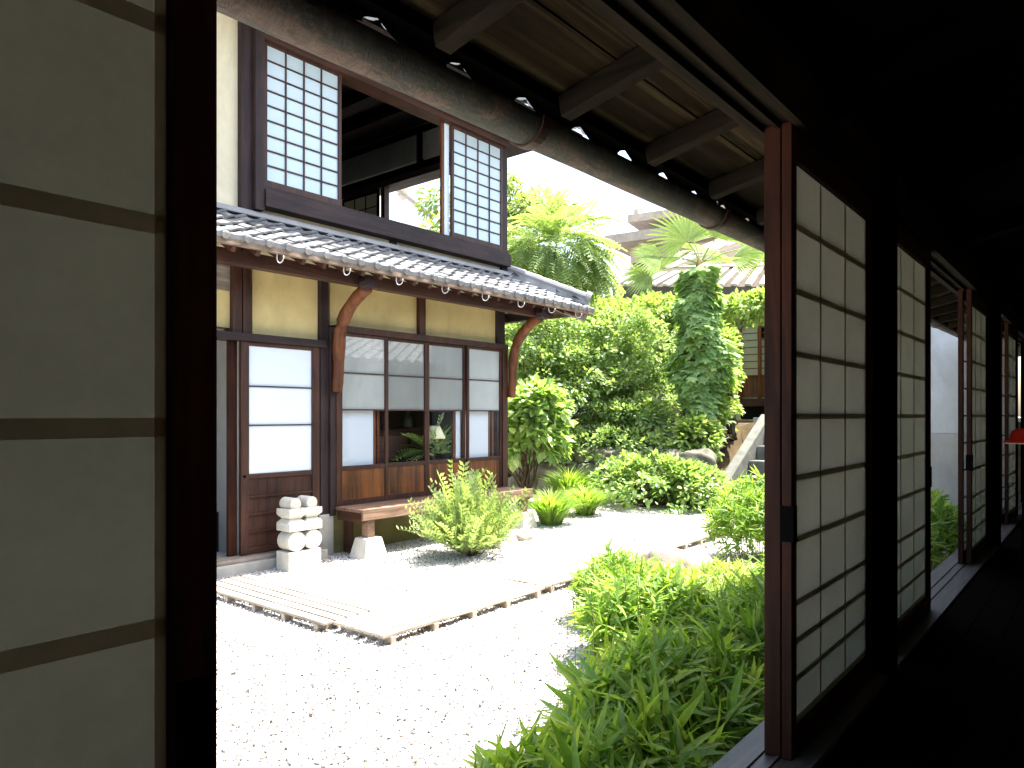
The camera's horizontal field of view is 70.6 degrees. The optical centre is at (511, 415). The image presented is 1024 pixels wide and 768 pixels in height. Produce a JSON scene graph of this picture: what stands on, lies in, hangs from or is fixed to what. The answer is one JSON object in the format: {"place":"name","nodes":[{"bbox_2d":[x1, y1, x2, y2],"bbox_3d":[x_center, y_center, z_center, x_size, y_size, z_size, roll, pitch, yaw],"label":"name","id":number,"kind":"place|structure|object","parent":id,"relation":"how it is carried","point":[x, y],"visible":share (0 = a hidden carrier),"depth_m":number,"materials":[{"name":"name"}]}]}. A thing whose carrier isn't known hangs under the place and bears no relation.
{"place":"outdoors","nodes":[
{"label":"outdoors","id":0,"kind":"place"},
{"bbox_2d":[217,494,957,767],"bbox_3d":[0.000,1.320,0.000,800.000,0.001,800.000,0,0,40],"label":"ground","id":1,"kind":"structure","parent":0,"point":[389,744],"depth_m":3.83,"materials":[{"name":"white gravel"}]},
{"bbox_2d":[217,575,378,631],"bbox_3d":[-1.602,1.291,5.034,1.563,0.078,0.442,0,0,40],"label":"duckboard","id":2,"kind":"object","parent":1,"relation":"on","point":[317,609],"visible":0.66,"depth_m":4.90,"materials":[{"name":"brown wood"}]},
{"bbox_2d":[276,495,321,572],"bbox_3d":[-1.839,1.022,6.259,0.200,0.637,0.335,0,0,40],"label":"stone ornament","id":3,"kind":"object","parent":1,"relation":"on","point":[298,525],"visible":0.98,"depth_m":6.17,"materials":[{"name":"white stone"}]},
{"bbox_2d":[217,12,594,578],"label":"townhouse","id":4,"kind":"structure","parent":1,"relation":"on","point":[351,322],"depth_m":6.91,"materials":[{"name":"beige paint"}]},
{"bbox_2d":[239,341,318,555],"bbox_3d":[-2.053,0.278,6.442,0.055,1.823,0.790,0,0,40],"label":"sliding door","id":5,"kind":"structure","parent":4,"relation":"in","point":[279,387],"depth_m":6.39,"materials":[{"name":"white paper"}]},
{"bbox_2d":[265,41,341,205],"bbox_3d":[-1.901,-2.627,6.599,0.030,1.275,0.825,0,0,40],"label":"window","id":6,"kind":"structure","parent":4,"relation":"in","point":[303,97],"depth_m":6.59,"materials":[{"name":"white paper"}]},
{"bbox_2d":[342,190,379,216],"bbox_3d":[-2.202,-2.590,10.518,0.820,1.220,0.030,0,0,40],"label":"window","id":7,"kind":"structure","parent":4,"relation":"in","point":[369,202],"depth_m":10.43,"materials":[{"name":"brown wood"}]},
{"bbox_2d":[380,428,444,463],"bbox_3d":[-1.256,0.515,8.066,0.340,0.730,1.110,0,0,40],"label":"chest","id":8,"kind":"object","parent":4,"relation":"on","point":[398,441],"visible":0.08,"depth_m":7.87,"materials":[{"name":"brown wood"}]},
{"bbox_2d":[402,411,412,428],"bbox_3d":[-1.174,0.019,8.134,0.124,0.258,0.124,0,0,40],"label":"figurine","id":9,"kind":"object","parent":8,"relation":"on","point":[407,421],"visible":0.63,"depth_m":8.09,"materials":[{"name":"brown metal"}]},
{"bbox_2d":[329,325,508,506],"bbox_3d":[-0.908,0.019,7.883,0.170,1.762,2.540,0,0,40],"label":"large window","id":10,"kind":"structure","parent":4,"relation":"in","point":[385,370],"depth_m":7.71,"materials":[{"name":"red wood"}]},
{"bbox_2d":[391,413,461,460],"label":"potted plant","id":11,"kind":"object","parent":4,"relation":"on","point":[438,443],"visible":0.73,"depth_m":8.03,"materials":[{"name":"green plant"}]},
{"bbox_2d":[429,426,444,459],"bbox_3d":[-0.881,0.497,8.152,0.260,0.766,0.260,0,0,40],"label":"table lamp","id":12,"kind":"object","parent":4,"relation":"on","point":[439,434],"visible":0.43,"depth_m":8.07,"materials":[{"name":"white fabric"}]},
{"bbox_2d":[442,433,451,458],"bbox_3d":[-0.842,0.540,8.600,0.300,0.680,0.300,0,0,40],"label":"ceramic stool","id":13,"kind":"object","parent":4,"relation":"on","point":[446,456],"visible":0.06,"depth_m":8.49,"materials":[{"name":"ceramic"}]},
{"bbox_2d":[450,124,502,249],"bbox_3d":[-0.402,-2.620,8.418,0.030,1.260,0.880,0,0,40],"label":"window","id":14,"kind":"structure","parent":4,"relation":"in","point":[476,162],"depth_m":8.39,"materials":[{"name":"white paper"}]},
{"bbox_2d":[336,487,537,560],"bbox_3d":[-0.684,1.106,7.685,0.459,0.488,2.584,0,0,40],"label":"wooden bench","id":15,"kind":"object","parent":1,"relation":"on","point":[368,544],"visible":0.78,"depth_m":6.85,"materials":[{"name":"brown wood"}]},
{"bbox_2d":[334,578,544,644],"bbox_3d":[-0.421,1.291,4.846,0.467,0.078,1.537,0,0,40],"label":"duckboard","id":16,"kind":"object","parent":1,"relation":"on","point":[386,625],"visible":0.94,"depth_m":4.69,"materials":[{"name":"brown wood"}]},
{"bbox_2d":[396,460,530,556],"bbox_3d":[-0.436,0.867,6.755,1.269,0.927,1.285,0,0,-8],"label":"feathery shrub","id":17,"kind":"object","parent":1,"relation":"on","point":[467,524],"visible":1,"depth_m":6.58,"materials":[{"name":"green plant"}]},
{"bbox_2d":[486,531,517,548],"bbox_3d":[-0.139,1.274,7.304,0.251,0.269,0.433,0,0,40],"label":"garden rock","id":18,"kind":"object","parent":1,"relation":"on","point":[512,537],"visible":0.16,"depth_m":7.25,"materials":[{"name":"stone"}]},
{"bbox_2d":[514,529,533,540],"bbox_3d":[0.083,1.301,7.710,0.290,0.199,0.291,0,0,40],"label":"garden rock","id":19,"kind":"object","parent":1,"relation":"on","point":[523,535],"visible":0.48,"depth_m":7.61,"materials":[{"name":"beige stone"}]},
{"bbox_2d":[508,373,578,501],"bbox_3d":[0.233,0.344,10.821,1.496,1.970,1.393,0,0,40],"label":"broadleaf shrub","id":20,"kind":"object","parent":1,"relation":"on","point":[538,423],"visible":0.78,"depth_m":10.53,"materials":[{"name":"green plant"}]},
{"bbox_2d":[523,487,591,525],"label":"grass tuft","id":21,"kind":"object","parent":1,"relation":"on","point":[551,509],"visible":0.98,"depth_m":8.62,"materials":[{"name":"green plant"}]},
{"bbox_2d":[505,316,624,468],"bbox_3d":[0.537,-0.474,12.811,2.695,3.628,2.368,0,0,40],"label":"camellia tree","id":22,"kind":"object","parent":1,"relation":"on","point":[551,361],"visible":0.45,"depth_m":12.32,"materials":[{"name":"green plant"}]},
{"bbox_2d":[500,549,641,592],"bbox_3d":[0.565,1.291,6.054,0.462,0.078,1.537,0,0,40],"label":"duckboard","id":23,"kind":"object","parent":1,"relation":"on","point":[535,576],"visible":0.6,"depth_m":5.73,"materials":[{"name":"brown wood"}]},
{"bbox_2d":[538,464,606,499],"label":"grass tuft","id":24,"kind":"object","parent":1,"relation":"on","point":[563,481],"visible":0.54,"depth_m":10.80,"materials":[{"name":"green plant"}]},
{"bbox_2d":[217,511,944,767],"bbox_3d":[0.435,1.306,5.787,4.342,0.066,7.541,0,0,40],"label":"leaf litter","id":25,"kind":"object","parent":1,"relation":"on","point":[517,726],"visible":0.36,"depth_m":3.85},
{"bbox_2d":[555,483,613,515],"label":"grass tuft","id":26,"kind":"object","parent":1,"relation":"on","point":[592,498],"visible":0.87,"depth_m":9.45,"materials":[{"name":"green plant"}]},
{"bbox_2d":[460,686,738,767],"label":"bamboo grass","id":27,"kind":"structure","parent":1,"relation":"on","point":[557,743],"depth_m":2.30,"materials":[{"name":"green plant"}]},
{"bbox_2d":[508,445,716,507],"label":"retaining wall","id":28,"kind":"structure","parent":1,"relation":"on","point":[708,456],"depth_m":11.65,"materials":[{"name":"grey stone"}]},
{"bbox_2d":[217,0,1023,767],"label":"veranda house","id":29,"kind":"structure","parent":1,"relation":"on","point":[909,114],"depth_m":2.31,"materials":[{"name":"brown wood"}]},
{"bbox_2d":[0,0,216,767],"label":"sliding screen","id":30,"kind":"object","parent":29,"relation":"on","point":[108,383],"visible":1,"depth_m":0.69,"materials":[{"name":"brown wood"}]},
{"bbox_2d":[764,124,781,757],"bbox_3d":[1.087,0.075,2.541,0.050,1.890,0.965,0,0,40],"label":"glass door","id":31,"kind":"structure","parent":29,"relation":"attached to","point":[772,435],"depth_m":2.17,"materials":[{"name":"brown wood"}]},
{"bbox_2d":[780,121,872,760],"bbox_3d":[1.120,0.075,2.513,0.040,1.890,0.967,0,0,40],"label":"sliding screen","id":32,"kind":"object","parent":29,"relation":"attached to","point":[826,523],"visible":0.94,"depth_m":2.44,"materials":[{"name":"white paper"}]},
{"bbox_2d":[898,222,931,643],"bbox_3d":[1.887,0.075,3.443,0.040,1.890,0.965,0,0,40],"label":"sliding screen","id":33,"kind":"object","parent":29,"relation":"on","point":[914,433],"visible":0.56,"depth_m":3.56,"materials":[{"name":"white paper"}]},
{"bbox_2d":[958,289,965,563],"bbox_3d":[3.391,0.075,5.347,0.030,1.890,0.965,0,0,40],"label":"glass door","id":34,"kind":"structure","parent":29,"relation":"attached to","point":[961,426],"depth_m":4.98,"materials":[{"name":"brown wood"}]},
{"bbox_2d":[966,288,988,564],"bbox_3d":[3.429,0.075,5.314,0.040,1.890,0.967,0,0,40],"label":"sliding screen","id":35,"kind":"object","parent":29,"relation":"attached to","point":[977,425],"visible":0.94,"depth_m":5.27,"materials":[{"name":"white paper"}]},
{"bbox_2d":[1001,323,1003,523],"bbox_3d":[4.886,0.075,7.160,0.030,1.890,0.965,0,0,40],"label":"sliding door","id":36,"kind":"structure","parent":29,"relation":"attached to","point":[1002,423],"depth_m":6.96,"materials":[{"name":"brown wood"}]},
{"bbox_2d":[1004,322,1017,524],"bbox_3d":[4.924,0.075,7.128,0.030,1.890,0.965,0,0,40],"label":"sliding screen","id":37,"kind":"object","parent":29,"relation":"attached to","point":[1010,420],"visible":0.9,"depth_m":7.10,"materials":[{"name":"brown wood"}]},
{"bbox_2d":[1003,428,1023,560],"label":"floor lamp","id":38,"kind":"object","parent":29,"relation":"on","point":[1016,436],"visible":1,"depth_m":5.19,"materials":[{"name":"red metal"}]},
{"bbox_2d":[560,553,731,664],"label":"bamboo grass","id":39,"kind":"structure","parent":1,"relation":"on","point":[662,592],"depth_m":3.73,"materials":[{"name":"green plant"}]},
{"bbox_2d":[531,607,763,763],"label":"bamboo grass","id":40,"kind":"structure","parent":1,"relation":"on","point":[668,663],"depth_m":2.73,"materials":[{"name":"green plant"}]},
{"bbox_2d":[580,449,732,513],"bbox_3d":[2.027,0.902,10.393,2.352,0.859,1.639,0,0,40],"label":"rounded shrub","id":41,"kind":"object","parent":1,"relation":"on","point":[699,478],"visible":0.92,"depth_m":10.11,"materials":[{"name":"green plant"}]},
{"bbox_2d":[610,529,716,553],"bbox_3d":[1.541,1.291,7.270,0.462,0.077,1.539,0,0,40],"label":"duckboard","id":42,"kind":"object","parent":1,"relation":"on","point":[680,538],"visible":0.59,"depth_m":7.24,"materials":[{"name":"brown wood"}]},
{"bbox_2d":[641,547,712,573],"bbox_3d":[1.345,1.285,5.886,0.664,0.431,0.514,0,0,40],"label":"garden rock","id":43,"kind":"object","parent":1,"relation":"on","point":[692,557],"visible":0.37,"depth_m":5.78,"materials":[{"name":"beige stone"}]},
{"bbox_2d":[613,239,763,420],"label":"roof","id":44,"kind":"structure","parent":1,"relation":"on","point":[731,279],"depth_m":19.96,"materials":[{"name":"grey tile"}]},
{"bbox_2d":[679,521,735,537],"bbox_3d":[2.518,1.291,8.486,0.462,0.078,1.538,0,0,40],"label":"duckboard","id":45,"kind":"object","parent":1,"relation":"on","point":[694,527],"visible":0.14,"depth_m":8.09,"materials":[{"name":"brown wood"}]},
{"bbox_2d":[684,558,763,680],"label":"bamboo grass","id":46,"kind":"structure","parent":1,"relation":"on","point":[744,617],"depth_m":3.51,"materials":[{"name":"green plant"}]},
{"bbox_2d":[717,414,763,501],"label":"garden steps","id":47,"kind":"structure","parent":1,"relation":"on","point":[749,454],"depth_m":11.37,"materials":[{"name":"stone"}]},
{"bbox_2d":[737,541,763,584],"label":"bamboo grass","id":48,"kind":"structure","parent":1,"relation":"on","point":[758,568],"depth_m":4.99,"materials":[{"name":"green plant"}]},
{"bbox_2d":[931,327,957,512],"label":"plastered wall","id":49,"kind":"structure","parent":1,"relation":"on","point":[944,405],"depth_m":8.85,"materials":[{"name":"grey paint"}]},
{"bbox_2d":[931,487,957,571],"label":"bamboo grass","id":50,"kind":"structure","parent":1,"relation":"on","point":[944,523],"depth_m":6.00,"materials":[{"name":"green plant"}]},
{"bbox_2d":[541,521,640,706],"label":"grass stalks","id":51,"kind":"object","parent":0,"point":[590,601],"depth_m":3.21,"materials":[{"name":"green plant"}]},
{"bbox_2d":[562,536,660,613],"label":"bamboo grass","id":52,"kind":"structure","parent":0,"point":[610,559],"depth_m":4.58,"materials":[{"name":"green plant"}]},
{"bbox_2d":[380,104,1020,416],"label":"sky","id":53,"kind":"structure","parent":0,"point":[533,168],"materials":[{"name":"white"}]},
{"bbox_2d":[673,552,759,604],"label":"bamboo grass","id":54,"kind":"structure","parent":0,"point":[712,572],"depth_m":4.92,"materials":[{"name":"green plant"}]},
{"bbox_2d":[695,464,763,566],"bbox_3d":[2.225,0.881,6.516,1.111,0.879,1.267,0,0,40],"label":"bush","id":55,"kind":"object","parent":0,"point":[742,511],"depth_m":6.33,"materials":[{"name":"green plant"}]},
{"bbox_2d":[575,418,1020,494],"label":"terrain","id":56,"kind":"structure","parent":0,"point":[743,428],"depth_m":12.12,"materials":[{"name":"soil"}]},
{"bbox_2d":[395,188,438,230],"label":"neighbour house","id":57,"kind":"structure","parent":56,"relation":"on","point":[402,194],"depth_m":23.75,"materials":[{"name":"white"}]},
{"bbox_2d":[412,164,583,352],"bbox_3d":[-0.483,-3.277,19.236,4.464,7.002,4.511,0,0,40],"label":"background tree","id":58,"kind":"object","parent":56,"relation":"on","point":[520,204],"visible":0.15,"depth_m":18.93,"materials":[{"name":"green plant"}]},
{"bbox_2d":[507,183,631,368],"bbox_3d":[0.790,-2.211,15.240,3.431,4.851,3.217,0,0,40],"label":"drooping tree","id":59,"kind":"object","parent":56,"relation":"on","point":[590,267],"visible":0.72,"depth_m":14.46,"materials":[{"name":"green plant"}]},
{"bbox_2d":[506,290,680,420],"bbox_3d":[2.129,-1.333,16.795,5.138,3.109,3.637,0,0,7],"label":"hedge tree","id":60,"kind":"object","parent":56,"relation":"on","point":[653,300],"visible":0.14,"depth_m":15.86,"materials":[{"name":"green plant"}]},
{"bbox_2d":[571,264,629,413],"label":"white house","id":61,"kind":"structure","parent":56,"relation":"on","point":[618,272],"depth_m":38.42,"materials":[{"name":"white paint"}]},
{"bbox_2d":[505,324,723,419],"bbox_3d":[1.985,-1.362,21.517,8.887,3.582,5.488,0,0,9],"label":"boundary hedge","id":62,"kind":"object","parent":56,"relation":"on","point":[506,325],"depth_m":19.67,"materials":[{"name":"green plant"}]},
{"bbox_2d":[560,302,681,475],"bbox_3d":[1.979,-0.542,12.445,2.440,3.033,2.972,0,0,24],"label":"evergreen bush","id":63,"kind":"object","parent":56,"relation":"on","point":[629,404],"visible":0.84,"depth_m":12.38,"materials":[{"name":"green plant"}]},
{"bbox_2d":[604,205,748,268],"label":"concrete house","id":64,"kind":"structure","parent":56,"relation":"on","point":[639,222],"depth_m":32.18,"materials":[{"name":"beige concrete"}]},
{"bbox_2d":[620,209,763,376],"bbox_3d":[3.121,-1.560,11.706,2.464,3.824,2.127,0,0,40],"label":"fan palm","id":65,"kind":"object","parent":56,"relation":"on","point":[681,231],"visible":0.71,"depth_m":11.58,"materials":[{"name":"green plant"}]},
{"bbox_2d":[658,265,743,450],"bbox_3d":[3.068,-0.872,11.667,1.362,2.983,1.220,0,0,40],"label":"ivy","id":66,"kind":"object","parent":65,"relation":"attached to","point":[697,292],"visible":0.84,"depth_m":11.40,"materials":[{"name":"green plant"}]},
{"bbox_2d":[645,293,745,390],"bbox_3d":[4.038,-1.376,16.060,2.161,3.187,2.336,0,0,40],"label":"hedge tree","id":67,"kind":"object","parent":56,"relation":"on","point":[672,301],"visible":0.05,"depth_m":15.78,"materials":[{"name":"green plant"}]},
{"bbox_2d":[663,320,746,462],"bbox_3d":[3.185,-0.418,11.775,0.958,2.521,2.346,0,0,34],"label":"evergreen bush","id":68,"kind":"object","parent":56,"relation":"on","point":[693,424],"visible":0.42,"depth_m":11.27,"materials":[{"name":"green plant"}]},
{"bbox_2d":[714,286,763,328],"bbox_3d":[5.628,-1.268,14.559,3.349,2.975,2.332,0,0,40],"label":"hedge tree","id":69,"kind":"object","parent":56,"relation":"on","point":[747,306],"visible":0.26,"depth_m":14.53,"materials":[{"name":"green plant"}]},
{"bbox_2d":[737,315,763,419],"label":"garden house","id":70,"kind":"structure","parent":56,"relation":"on","point":[751,398],"depth_m":17.48,"materials":[{"name":"wood"}]},
{"bbox_2d":[753,417,1020,421],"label":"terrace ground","id":71,"kind":"structure","parent":0,"point":[755,419],"depth_m":12.36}
]}

